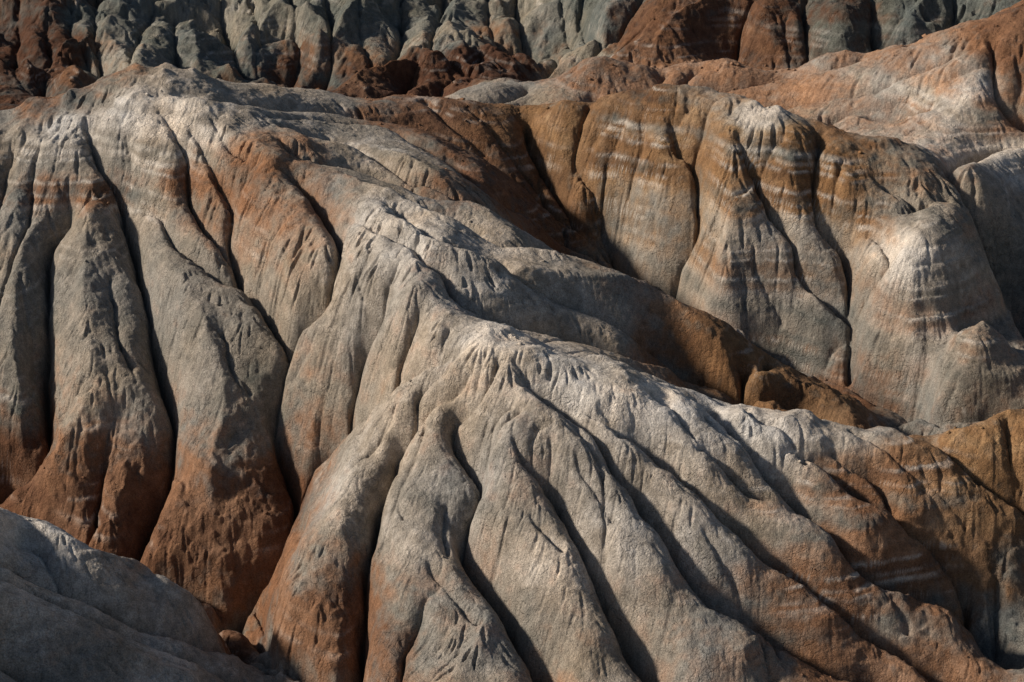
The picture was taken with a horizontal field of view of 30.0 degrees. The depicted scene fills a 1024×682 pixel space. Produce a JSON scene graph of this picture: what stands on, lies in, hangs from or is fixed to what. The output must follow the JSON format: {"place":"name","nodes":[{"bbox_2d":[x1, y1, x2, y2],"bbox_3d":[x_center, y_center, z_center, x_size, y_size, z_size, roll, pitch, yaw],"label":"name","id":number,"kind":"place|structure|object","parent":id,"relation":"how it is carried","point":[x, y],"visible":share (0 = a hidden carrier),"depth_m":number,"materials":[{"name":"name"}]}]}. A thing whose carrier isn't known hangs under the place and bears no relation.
{"place":"outdoors","nodes":[
{"label":"outdoors","id":0,"kind":"place"},
{"bbox_2d":[0,507,299,681],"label":"slope","id":1,"kind":"structure","parent":0,"point":[55,594],"depth_m":145.62,"materials":[{"name":"stone"}]},
{"bbox_2d":[0,63,490,664],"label":"ridge","id":2,"kind":"structure","parent":0,"point":[152,393],"depth_m":173.13,"materials":[{"name":"stone"}]},
{"bbox_2d":[0,62,876,428],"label":"ridge flank","id":3,"kind":"object","parent":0,"point":[488,264],"visible":0.66,"depth_m":173.20,"materials":[{"name":"stone"}]},
{"bbox_2d":[0,0,1020,98],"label":"cliff","id":4,"kind":"structure","parent":0,"point":[309,44],"depth_m":252.53,"materials":[{"name":"stone"}]},
{"bbox_2d":[265,321,1023,681],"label":"foreground ridge","id":5,"kind":"structure","parent":0,"point":[453,511],"depth_m":149.96,"materials":[{"name":"stone"}]},
{"bbox_2d":[445,0,1023,220],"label":"hill","id":6,"kind":"structure","parent":0,"point":[913,91],"depth_m":216.48,"materials":[{"name":"stone"}]},
{"bbox_2d":[490,83,1023,435],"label":"hill","id":7,"kind":"structure","parent":0,"point":[844,274],"depth_m":190.85,"materials":[{"name":"stone"}]},
{"bbox_3d":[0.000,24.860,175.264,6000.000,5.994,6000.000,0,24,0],"label":"ground","id":8,"kind":"structure","parent":0,"visible":0},
{"bbox_2d":[2,0,1021,681],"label":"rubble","id":9,"kind":"object","parent":8,"relation":"on","point":[566,218],"visible":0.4,"depth_m":205.82,"materials":[{"name":"stone"}]}
]}

